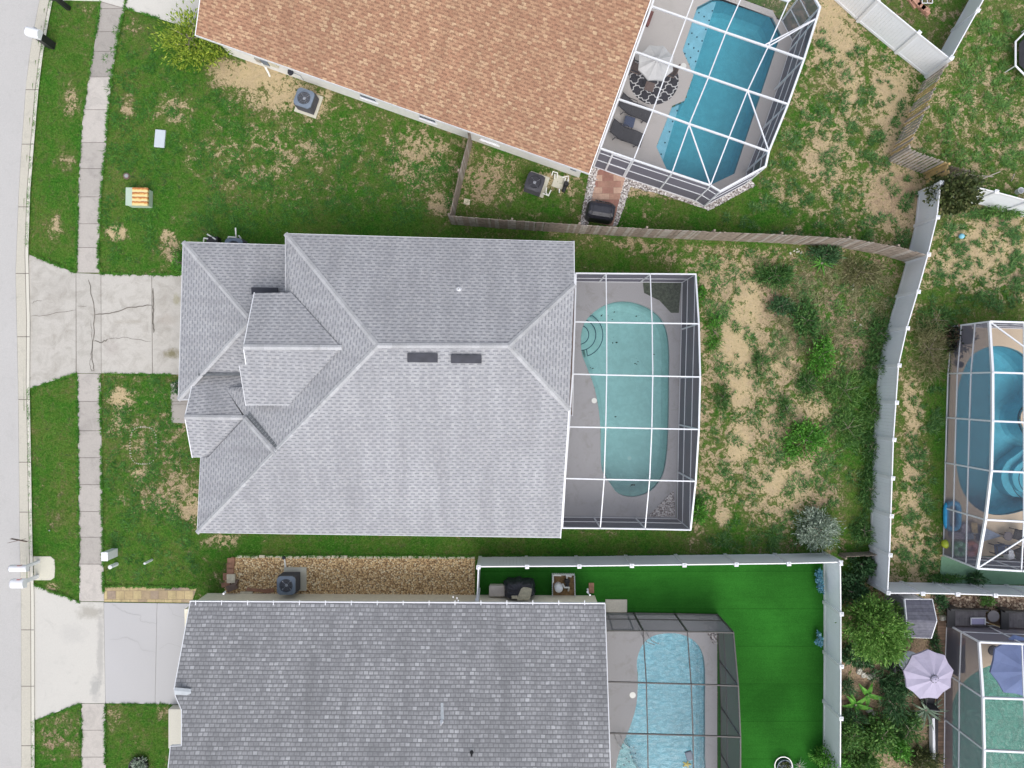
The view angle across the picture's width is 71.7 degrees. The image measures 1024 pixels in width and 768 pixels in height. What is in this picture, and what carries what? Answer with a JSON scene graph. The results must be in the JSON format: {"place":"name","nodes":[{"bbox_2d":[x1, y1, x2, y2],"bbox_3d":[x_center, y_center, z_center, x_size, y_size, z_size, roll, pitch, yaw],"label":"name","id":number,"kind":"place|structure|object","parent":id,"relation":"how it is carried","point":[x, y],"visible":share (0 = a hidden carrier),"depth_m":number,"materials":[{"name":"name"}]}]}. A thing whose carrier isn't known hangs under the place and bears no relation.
{"place":"outdoors","nodes":[
{"label":"outdoors","id":0,"kind":"place"},
{"bbox_2d":[0,0,39,767],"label":"road","id":1,"kind":"structure","parent":0,"point":[17,17],"depth_m":34.59,"materials":[{"name":"asphalt"}]},
{"bbox_2d":[76,1,123,767],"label":"sidewalk","id":2,"kind":"structure","parent":0,"point":[91,570],"depth_m":34.55,"materials":[{"name":"concrete"}]},
{"bbox_2d":[29,255,181,387],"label":"driveway","id":3,"kind":"structure","parent":0,"point":[91,323],"depth_m":34.54,"materials":[{"name":"concrete"}]},
{"bbox_2d":[34,586,189,719],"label":"neighbour driveway","id":4,"kind":"structure","parent":0,"point":[99,652],"depth_m":34.54,"materials":[{"name":"concrete"}]},
{"bbox_2d":[63,0,198,25],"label":"corner driveway","id":5,"kind":"structure","parent":0,"point":[162,8],"depth_m":34.54,"materials":[{"name":"concrete"}]},
{"bbox_2d":[170,382,187,422],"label":"entry path","id":6,"kind":"structure","parent":0,"point":[178,409],"depth_m":34.53,"materials":[{"name":"concrete"}]},
{"bbox_2d":[177,232,575,537],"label":"house","id":7,"kind":"structure","parent":0,"point":[328,384],"depth_m":30.25,"materials":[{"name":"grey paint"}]},
{"bbox_2d":[195,0,650,176],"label":"house","id":8,"kind":"structure","parent":0,"point":[538,81],"depth_m":31.18,"materials":[{"name":"orange"}]},
{"bbox_2d":[25,0,1023,767],"bbox_3d":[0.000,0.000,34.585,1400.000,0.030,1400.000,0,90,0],"label":"ground","id":9,"kind":"structure","parent":0,"point":[248,76],"depth_m":34.57,"materials":[{"name":"plant"}]},
{"bbox_2d":[16,0,51,767],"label":"kerb","id":10,"kind":"structure","parent":9,"relation":"on","point":[26,550],"depth_m":34.57,"materials":[{"name":"concrete"}]},
{"bbox_2d":[33,556,54,579],"bbox_3d":[-22.817,8.986,34.578,1.063,0.085,1.156,0,90,0],"label":"mailbox pad","id":11,"kind":"object","parent":9,"relation":"on","point":[44,568],"visible":1,"depth_m":34.53,"materials":[{"name":"concrete"}]},
{"bbox_2d":[125,187,152,207],"bbox_3d":[-18.015,-8.995,34.273,1.050,0.595,0.860,1,90,0],"label":"transformer box","id":12,"kind":"object","parent":9,"relation":"on","point":[136,197],"visible":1,"depth_m":33.98,"materials":[{"name":"green paint"}]},
{"bbox_2d":[104,587,196,602],"bbox_3d":[-17.636,10.272,34.585,4.516,0.070,0.791,0,90,0],"label":"paver strip","id":13,"kind":"object","parent":9,"relation":"on","point":[143,594],"visible":0.81,"depth_m":34.55,"materials":[{"name":"stone"}]},
{"bbox_2d":[98,375,203,589],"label":"yard weeds","id":14,"kind":"object","parent":9,"relation":"on","point":[153,381],"visible":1,"depth_m":34.53,"materials":[{"name":"green plant"}]},
{"bbox_2d":[168,705,180,747],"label":"entry slab","id":15,"kind":"structure","parent":9,"relation":"on","point":[174,724],"depth_m":34.10,"materials":[{"name":"concrete"}]},
{"bbox_2d":[147,0,233,72],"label":"bush","id":16,"kind":"object","parent":9,"relation":"on","point":[176,38],"visible":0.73,"depth_m":33.56,"materials":[{"name":"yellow plant"}]},
{"bbox_2d":[101,26,459,264],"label":"yard weeds","id":17,"kind":"object","parent":9,"relation":"on","point":[114,117],"visible":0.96,"depth_m":34.53,"materials":[{"name":"green plant"}]},
{"bbox_2d":[294,94,322,118],"bbox_3d":[-9.911,-13.650,34.550,1.120,0.100,1.120,19,90,0],"label":"concrete pad","id":18,"kind":"object","parent":9,"relation":"on","point":[316,110],"visible":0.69,"depth_m":34.50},
{"bbox_2d":[294,87,318,114],"bbox_3d":[-9.888,-13.600,34.051,0.860,0.849,0.860,19,90,0],"label":"air conditioner","id":19,"kind":"object","parent":18,"relation":"on","point":[306,100],"visible":1,"depth_m":33.74,"materials":[{"name":"grey metal"}]},
{"bbox_2d":[224,557,474,594],"bbox_3d":[-7.915,9.421,34.569,12.276,0.101,2.012,0,90,0],"label":"rock bed","id":20,"kind":"object","parent":9,"relation":"on","point":[407,575],"visible":0.93,"depth_m":34.55,"materials":[{"name":"gravel"}]},
{"bbox_2d":[221,558,273,593],"bbox_3d":[-13.078,9.764,34.460,2.810,0.220,1.504,38,90,0],"label":"block border","id":21,"kind":"object","parent":20,"relation":"on","point":[229,576],"visible":1,"depth_m":34.47,"materials":[{"name":"brick"}]},
{"bbox_2d":[284,567,306,590],"bbox_3d":[-10.565,9.505,34.550,1.100,0.100,1.150,0,90,0],"label":"concrete pad","id":22,"kind":"object","parent":20,"relation":"on","point":[303,577],"visible":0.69,"depth_m":34.50,"materials":[{"name":"concrete"}]},
{"bbox_2d":[277,572,299,594],"bbox_3d":[-10.708,9.555,33.999,0.880,0.946,0.880,0,90,0],"label":"air conditioner","id":23,"kind":"object","parent":22,"relation":"on","point":[288,583],"visible":1,"depth_m":33.64,"materials":[{"name":"grey metal"}]},
{"bbox_2d":[168,588,610,767],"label":"house","id":24,"kind":"structure","parent":9,"relation":"on","point":[359,681],"depth_m":30.78,"materials":[{"name":"grey"}]},
{"bbox_2d":[450,132,471,215],"bbox_3d":[-2.473,-9.807,33.705,0.169,1.791,4.005,14,90,0],"label":"wooden fence","id":25,"kind":"object","parent":9,"relation":"on","point":[462,169],"visible":0.95,"depth_m":33.47,"materials":[{"name":"brown wood"}]},
{"bbox_2d":[531,171,549,197],"bbox_3d":[1.215,-9.724,34.550,0.980,0.100,1.050,19,90,0],"label":"concrete pad","id":26,"kind":"object","parent":9,"relation":"on","point":[544,186],"visible":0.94,"depth_m":34.50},
{"bbox_2d":[524,172,544,196],"bbox_3d":[1.081,-9.605,34.061,0.840,0.830,0.840,19,90,0],"label":"air conditioner","id":27,"kind":"object","parent":26,"relation":"on","point":[534,183],"visible":1,"depth_m":33.70,"materials":[{"name":"grey metal"}]},
{"bbox_2d":[580,167,599,224],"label":"white gravel","id":28,"kind":"structure","parent":9,"relation":"on","point":[592,179],"depth_m":34.55,"materials":[{"name":"gravel"}]},
{"bbox_2d":[564,282,681,517],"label":"pool deck","id":29,"kind":"structure","parent":9,"relation":"on","point":[583,498],"depth_m":34.53,"materials":[{"name":"concrete"}]},
{"bbox_2d":[562,273,700,530],"bbox_3d":[5.281,0.790,32.667,6.101,3.726,11.651,0,90,0],"label":"pool cage","id":30,"kind":"object","parent":29,"relation":"on","point":[688,428],"visible":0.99,"depth_m":32.49,"materials":[{"name":"white metal"}]},
{"bbox_2d":[643,282,680,312],"bbox_3d":[7.314,-4.220,34.528,1.875,0.025,1.500,0,90,0],"label":"mossy bed","id":31,"kind":"object","parent":29,"relation":"on","point":[667,295],"visible":0.97,"depth_m":34.52,"materials":[{"name":"plant"}]},
{"bbox_2d":[577,298,672,499],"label":"swimming pool","id":32,"kind":"structure","parent":9,"relation":"in","point":[629,404],"depth_m":35.95,"materials":[{"name":"liquid"}]},
{"bbox_2d":[479,556,822,767],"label":"artificial turf","id":33,"kind":"structure","parent":9,"relation":"on","point":[771,615],"depth_m":34.55,"materials":[{"name":"plastic"}]},
{"bbox_2d":[503,576,535,598],"bbox_3d":[0.361,9.833,34.013,1.567,1.073,0.929,0,90,0],"label":"covered grill","id":34,"kind":"object","parent":33,"relation":"on","point":[513,586],"visible":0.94,"depth_m":33.64,"materials":[{"name":"fabric"}]},
{"bbox_2d":[477,551,842,568],"bbox_3d":[6.824,8.363,33.617,16.913,1.965,0.216,-1,90,0],"label":"vinyl fence","id":35,"kind":"object","parent":9,"relation":"on","point":[735,560],"visible":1,"depth_m":33.53,"materials":[{"name":"white paint"}]},
{"bbox_2d":[606,632,716,767],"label":"pool deck","id":36,"kind":"structure","parent":9,"relation":"on","point":[622,648],"depth_m":34.53,"materials":[{"name":"concrete"}]},
{"bbox_2d":[613,632,708,767],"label":"swimming pool","id":37,"kind":"structure","parent":36,"relation":"in","point":[669,705],"depth_m":36.00,"materials":[{"name":"liquid"}]},
{"bbox_2d":[606,612,740,767],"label":"pool cage","id":38,"kind":"object","parent":36,"relation":"on","point":[730,736],"visible":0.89,"depth_m":32.85,"materials":[{"name":"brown metal"}]},
{"bbox_2d":[613,178,754,225],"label":"white gravel","id":39,"kind":"structure","parent":9,"relation":"on","point":[628,184],"depth_m":34.55,"materials":[{"name":"gravel"}]},
{"bbox_2d":[448,213,924,261],"bbox_3d":[8.169,-7.158,33.665,22.334,1.871,0.618,5,90,0],"label":"wooden fence","id":40,"kind":"object","parent":9,"relation":"on","point":[896,252],"visible":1,"depth_m":33.58,"materials":[{"name":"brown wood"}]},
{"bbox_2d":[594,0,791,204],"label":"pool deck","id":41,"kind":"structure","parent":9,"relation":"on","point":[662,29],"depth_m":34.53,"materials":[{"name":"concrete"}]},
{"bbox_2d":[609,118,644,147],"bbox_3d":[5.516,-12.022,34.047,1.675,0.953,0.780,19,90,0],"label":"sun lounger","id":42,"kind":"object","parent":41,"relation":"on","point":[619,131],"visible":0.99,"depth_m":34.15,"materials":[{"name":"grey fabric"}]},
{"bbox_2d":[618,92,650,122],"bbox_3d":[5.918,-13.226,34.047,1.675,0.953,0.780,22,90,0],"label":"sun lounger","id":43,"kind":"object","parent":41,"relation":"on","point":[637,112],"visible":0.84,"depth_m":34.15,"materials":[{"name":"grey fabric"}]},
{"bbox_2d":[629,62,678,104],"bbox_3d":[6.923,-14.812,34.516,2.400,0.012,2.400,0,90,0],"label":"rug","id":44,"kind":"object","parent":41,"relation":"on","point":[667,91],"visible":0.59,"depth_m":34.51,"materials":[{"name":"fabric"}]},
{"bbox_2d":[638,45,673,85],"bbox_3d":[6.596,-14.715,33.235,1.601,2.590,1.601,2,90,0],"label":"patio umbrella","id":45,"kind":"object","parent":44,"relation":"on","point":[650,70],"visible":0.79,"depth_m":32.36,"materials":[{"name":"grey fabric"}]},
{"bbox_2d":[593,0,820,206],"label":"pool cage","id":46,"kind":"object","parent":41,"relation":"on","point":[799,19],"visible":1,"depth_m":32.33,"materials":[{"name":"white metal"}]},
{"bbox_2d":[653,0,783,186],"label":"swimming pool","id":47,"kind":"structure","parent":41,"relation":"in","point":[737,62],"depth_m":36.20,"materials":[{"name":"liquid"}]},
{"bbox_2d":[749,261,800,293],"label":"shrub","id":48,"kind":"object","parent":9,"relation":"on","point":[780,275],"visible":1,"depth_m":34.23,"materials":[{"name":"green plant"}]},
{"bbox_2d":[765,292,799,318],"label":"shrub","id":49,"kind":"object","parent":9,"relation":"on","point":[782,303],"visible":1,"depth_m":34.32,"materials":[{"name":"green plant"}]},
{"bbox_2d":[694,247,896,554],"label":"yard weeds","id":50,"kind":"object","parent":9,"relation":"on","point":[771,383],"visible":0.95,"depth_m":34.50,"materials":[{"name":"green plant"}]},
{"bbox_2d":[774,415,830,463],"bbox_3d":[14.049,2.682,33.969,2.650,1.212,2.367,0,90,0],"label":"shrub","id":51,"kind":"object","parent":9,"relation":"on","point":[813,436],"visible":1,"depth_m":34.15,"materials":[{"name":"green plant"}]},
{"bbox_2d":[789,293,824,343],"bbox_3d":[14.290,-3.093,34.160,1.729,0.835,2.575,-23,90,0],"label":"shrub","id":52,"kind":"object","parent":9,"relation":"on","point":[808,318],"visible":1,"depth_m":34.23,"materials":[{"name":"green plant"}]},
{"bbox_2d":[790,504,846,553],"bbox_3d":[14.640,6.978,33.659,2.495,1.833,2.348,29,90,0],"label":"shrub","id":53,"kind":"object","parent":9,"relation":"on","point":[818,521],"visible":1,"depth_m":33.80,"materials":[{"name":"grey plant"}]},
{"bbox_2d":[806,331,835,380],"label":"shrub","id":54,"kind":"object","parent":9,"relation":"on","point":[826,347],"visible":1,"depth_m":34.14,"materials":[{"name":"green plant"}]},
{"bbox_2d":[751,253,893,378],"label":"dry litter","id":55,"kind":"object","parent":9,"relation":"on","point":[854,294],"visible":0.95,"depth_m":34.52,"materials":[{"name":"plant"}]},
{"bbox_2d":[722,29,923,248],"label":"yard weeds","id":56,"kind":"object","parent":9,"relation":"on","point":[850,125],"visible":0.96,"depth_m":34.50,"materials":[{"name":"green plant"}]},
{"bbox_2d":[806,244,846,266],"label":"shrub","id":57,"kind":"object","parent":9,"relation":"on","point":[834,256],"visible":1,"depth_m":34.14,"materials":[{"name":"green plant"}]},
{"bbox_2d":[808,740,850,767],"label":"garden plant","id":58,"kind":"object","parent":9,"relation":"on","point":[822,759],"visible":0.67,"depth_m":33.82,"materials":[{"name":"green plant"}]},
{"bbox_2d":[822,553,843,767],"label":"vinyl fence","id":59,"kind":"object","parent":9,"relation":"on","point":[833,613],"visible":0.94,"depth_m":33.58,"materials":[{"name":"white paint"}]},
{"bbox_2d":[818,363,871,413],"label":"weeds","id":60,"kind":"object","parent":9,"relation":"on","point":[845,389],"visible":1,"depth_m":34.37,"materials":[{"name":"green plant"}]},
{"bbox_2d":[827,406,871,453],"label":"weeds","id":61,"kind":"object","parent":9,"relation":"on","point":[848,436],"visible":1,"depth_m":34.39,"materials":[{"name":"green plant"}]},
{"bbox_2d":[841,711,869,756],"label":"garden plant","id":62,"kind":"object","parent":9,"relation":"on","point":[848,736],"visible":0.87,"depth_m":33.70,"materials":[{"name":"green plant"}]},
{"bbox_2d":[841,571,870,606],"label":"shrub","id":63,"kind":"object","parent":9,"relation":"on","point":[856,588],"visible":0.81,"depth_m":33.97,"materials":[{"name":"green plant"}]},
{"bbox_2d":[842,643,875,669],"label":"shrub","id":64,"kind":"object","parent":9,"relation":"on","point":[847,649],"visible":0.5,"depth_m":34.06,"materials":[{"name":"green plant"}]},
{"bbox_2d":[832,250,888,291],"bbox_3d":[16.934,-5.393,34.088,2.788,0.971,2.402,0,90,0],"label":"shrub","id":65,"kind":"object","parent":9,"relation":"on","point":[860,272],"visible":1,"depth_m":34.28,"materials":[{"name":"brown plant"}]},
{"bbox_2d":[848,514,875,549],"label":"weeds","id":66,"kind":"object","parent":9,"relation":"on","point":[864,532],"visible":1,"depth_m":34.31,"materials":[{"name":"green plant"}]},
{"bbox_2d":[847,556,877,578],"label":"shrub","id":67,"kind":"object","parent":9,"relation":"on","point":[867,567],"visible":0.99,"depth_m":34.02,"materials":[{"name":"green plant"}]},
{"bbox_2d":[842,748,886,767],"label":"garden plant","id":68,"kind":"object","parent":9,"relation":"on","point":[862,760],"visible":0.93,"depth_m":34.02,"materials":[{"name":"green plant"}]},
{"bbox_2d":[855,464,877,514],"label":"weeds","id":69,"kind":"object","parent":9,"relation":"on","point":[868,480],"visible":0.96,"depth_m":34.26,"materials":[{"name":"green plant"}]},
{"bbox_2d":[857,386,881,433],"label":"weeds","id":70,"kind":"object","parent":9,"relation":"on","point":[873,412],"visible":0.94,"depth_m":34.25,"materials":[{"name":"green plant"}]},
{"bbox_2d":[856,344,886,386],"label":"weeds","id":71,"kind":"object","parent":9,"relation":"on","point":[870,370],"visible":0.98,"depth_m":34.29,"materials":[{"name":"green plant"}]},
{"bbox_2d":[835,591,914,668],"bbox_3d":[16.754,11.337,32.761,3.376,3.626,3.596,0,90,0],"label":"tree","id":72,"kind":"object","parent":9,"relation":"on","point":[874,639],"visible":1,"depth_m":32.26,"materials":[{"name":"green plant"}]},
{"bbox_2d":[867,313,890,351],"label":"weeds","id":73,"kind":"object","parent":9,"relation":"on","point":[877,326],"visible":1,"depth_m":34.26,"materials":[{"name":"green plant"}]},
{"bbox_2d":[860,711,900,758],"bbox_3d":[17.547,16.929,33.644,1.813,1.866,2.323,24,90,0],"label":"garden plant","id":74,"kind":"object","parent":9,"relation":"on","point":[880,737],"visible":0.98,"depth_m":33.73,"materials":[{"name":"green plant"}]},
{"bbox_2d":[834,0,953,78],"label":"vinyl fence","id":75,"kind":"object","parent":9,"relation":"on","point":[908,43],"visible":1,"depth_m":33.61,"materials":[{"name":"white paint"}]},
{"bbox_2d":[874,675,916,726],"bbox_3d":[18.346,15.260,33.837,1.897,1.473,2.590,0,90,0],"label":"garden plant","id":76,"kind":"object","parent":9,"relation":"on","point":[896,711],"visible":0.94,"depth_m":33.91,"materials":[{"name":"green plant"}]},
{"bbox_2d":[875,646,917,705],"bbox_3d":[18.724,14.067,33.790,2.595,1.567,2.903,0,90,0],"label":"garden plant","id":77,"kind":"object","parent":9,"relation":"on","point":[900,678],"visible":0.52,"depth_m":34.00,"materials":[{"name":"green plant"}]},
{"bbox_2d":[887,735,915,765],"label":"garden plant","id":78,"kind":"object","parent":9,"relation":"on","point":[901,748],"visible":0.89,"depth_m":33.78,"materials":[{"name":"green plant"}]},
{"bbox_2d":[866,180,943,594],"bbox_3d":[18.190,0.123,33.617,1.059,1.965,19.293,7,90,0],"label":"vinyl fence","id":79,"kind":"object","parent":9,"relation":"on","point":[924,225],"visible":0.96,"depth_m":33.50,"materials":[{"name":"white paint"}]},
{"bbox_2d":[888,707,928,748],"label":"garden plant","id":80,"kind":"object","parent":9,"relation":"on","point":[914,724],"visible":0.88,"depth_m":34.07,"materials":[{"name":"green plant"}]},
{"bbox_2d":[884,594,936,638],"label":"garden shed","id":81,"kind":"structure","parent":9,"relation":"on","point":[919,612],"depth_m":32.43,"materials":[{"name":"white paint"}]},
{"bbox_2d":[889,146,945,173],"bbox_3d":[19.265,-10.603,33.673,1.944,1.856,0.142,21,90,0],"label":"wooden fence","id":82,"kind":"object","parent":9,"relation":"on","point":[909,164],"visible":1,"depth_m":33.60,"materials":[{"name":"brown wood"}]},
{"bbox_2d":[891,64,948,156],"bbox_3d":[19.280,-12.861,33.668,0.144,1.866,4.244,24,90,0],"label":"wooden fence","id":83,"kind":"object","parent":9,"relation":"on","point":[916,114],"visible":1,"depth_m":33.59,"materials":[{"name":"brown wood"}]},
{"bbox_2d":[897,743,945,767],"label":"garden plant","id":84,"kind":"object","parent":9,"relation":"on","point":[924,760],"visible":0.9,"depth_m":34.12,"materials":[{"name":"green plant"}]},
{"bbox_2d":[903,649,953,698],"bbox_3d":[19.117,13.317,33.185,2.260,2.690,2.294,-10,90,0],"label":"patio umbrella","id":85,"kind":"object","parent":9,"relation":"on","point":[927,673],"visible":0.91,"depth_m":32.33,"materials":[{"name":"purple fabric"}]},
{"bbox_2d":[906,306,954,393],"bbox_3d":[20.199,-1.565,33.860,2.693,1.424,4.364,0,90,0],"label":"shrub","id":86,"kind":"object","parent":9,"relation":"on","point":[934,348],"visible":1,"depth_m":34.14,"materials":[{"name":"green plant"}]},
{"bbox_2d":[914,302,957,338],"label":"shrub","id":87,"kind":"object","parent":9,"relation":"on","point":[941,311],"visible":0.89,"depth_m":34.30,"materials":[{"name":"green plant"}]},
{"bbox_2d":[922,168,990,217],"bbox_3d":[20.740,-8.850,33.001,2.783,3.152,2.216,0,90,0],"label":"tree","id":88,"kind":"object","parent":9,"relation":"on","point":[964,191],"visible":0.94,"depth_m":32.62,"materials":[{"name":"green plant"}]},
{"bbox_2d":[893,205,1023,574],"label":"yard weeds","id":89,"kind":"object","parent":9,"relation":"on","point":[924,567],"visible":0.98,"depth_m":34.49,"materials":[{"name":"green plant"}]},
{"bbox_2d":[899,581,1023,597],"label":"vinyl fence","id":90,"kind":"object","parent":9,"relation":"on","point":[955,589],"visible":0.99,"depth_m":33.58,"materials":[{"name":"white paint"}]},
{"bbox_2d":[941,0,983,63],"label":"vinyl fence","id":91,"kind":"object","parent":9,"relation":"on","point":[971,10],"visible":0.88,"depth_m":33.51,"materials":[{"name":"white paint"}]},
{"bbox_2d":[936,615,999,767],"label":"boardwalk","id":92,"kind":"structure","parent":9,"relation":"on","point":[941,628],"depth_m":34.50,"materials":[{"name":"brown wood"}]},
{"bbox_2d":[946,605,987,627],"bbox_3d":[21.826,11.229,34.150,1.860,0.700,0.965,1,90,0],"label":"slatted daybed","id":93,"kind":"object","parent":92,"relation":"on","point":[956,616],"visible":0.98,"depth_m":34.05,"materials":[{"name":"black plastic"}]},
{"bbox_2d":[995,607,1023,629],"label":"slatted daybed","id":94,"kind":"object","parent":92,"relation":"on","point":[1010,618],"visible":1,"depth_m":34.05,"materials":[{"name":"plastic"}]},
{"bbox_2d":[917,8,1023,172],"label":"yard weeds","id":95,"kind":"object","parent":9,"relation":"on","point":[1000,103],"visible":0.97,"depth_m":34.50,"materials":[{"name":"green plant"}]},
{"bbox_2d":[931,595,1023,611],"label":"river rocks","id":96,"kind":"object","parent":9,"relation":"on","point":[1012,602],"visible":0.73,"depth_m":34.54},
{"bbox_2d":[953,188,1023,216],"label":"vinyl fence","id":97,"kind":"object","parent":9,"relation":"on","point":[996,197],"visible":0.52,"depth_m":33.44,"materials":[{"name":"white paint"}]},
{"bbox_2d":[981,643,999,664],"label":"pool deck","id":98,"kind":"structure","parent":9,"relation":"on","point":[986,657],"depth_m":34.53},
{"bbox_2d":[943,625,1023,767],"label":"pool cage","id":99,"kind":"object","parent":98,"relation":"on","point":[965,697],"visible":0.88,"depth_m":32.99,"materials":[{"name":"white metal"}]},
{"bbox_2d":[988,635,1023,695],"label":"patio umbrella","id":100,"kind":"object","parent":98,"relation":"on","point":[1005,670],"visible":0.98,"depth_m":32.48,"materials":[{"name":"blue fabric"}]},
{"bbox_2d":[973,195,1023,221],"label":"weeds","id":101,"kind":"object","parent":9,"relation":"on","point":[1012,213],"visible":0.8,"depth_m":34.17,"materials":[{"name":"green plant"}]},
{"bbox_2d":[981,328,1023,555],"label":"pool deck","id":102,"kind":"structure","parent":9,"relation":"on","point":[998,336],"depth_m":34.53,"materials":[{"name":"concrete"}]},
{"bbox_2d":[942,321,1023,571],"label":"pool cage","id":103,"kind":"object","parent":102,"relation":"on","point":[969,449],"visible":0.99,"depth_m":32.69,"materials":[{"name":"white metal"}]},
{"bbox_2d":[988,343,1022,517],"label":"swimming pool","id":104,"kind":"structure","parent":102,"relation":"in","point":[1006,497],"depth_m":35.73,"materials":[{"name":"liquid"}]},
{"bbox_2d":[983,662,1023,767],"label":"swimming pool","id":105,"kind":"structure","parent":9,"relation":"in","point":[1004,723],"depth_m":34.66,"materials":[{"name":"liquid"}]},
{"bbox_2d":[591,169,624,225],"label":"block path","id":106,"kind":"structure","parent":0,"point":[608,187],"depth_m":34.55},
{"bbox_2d":[585,200,615,224],"bbox_3d":[4.252,-8.262,34.025,1.346,1.050,0.836,9,90,0],"label":"covered grill","id":107,"kind":"object","parent":106,"relation":"on","point":[600,212],"visible":1,"depth_m":33.56,"materials":[{"name":"fabric"}]},
{"bbox_2d":[940,556,1023,584],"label":"painted path","id":108,"kind":"structure","parent":0,"point":[949,565],"depth_m":34.55,"materials":[{"name":"green concrete"}]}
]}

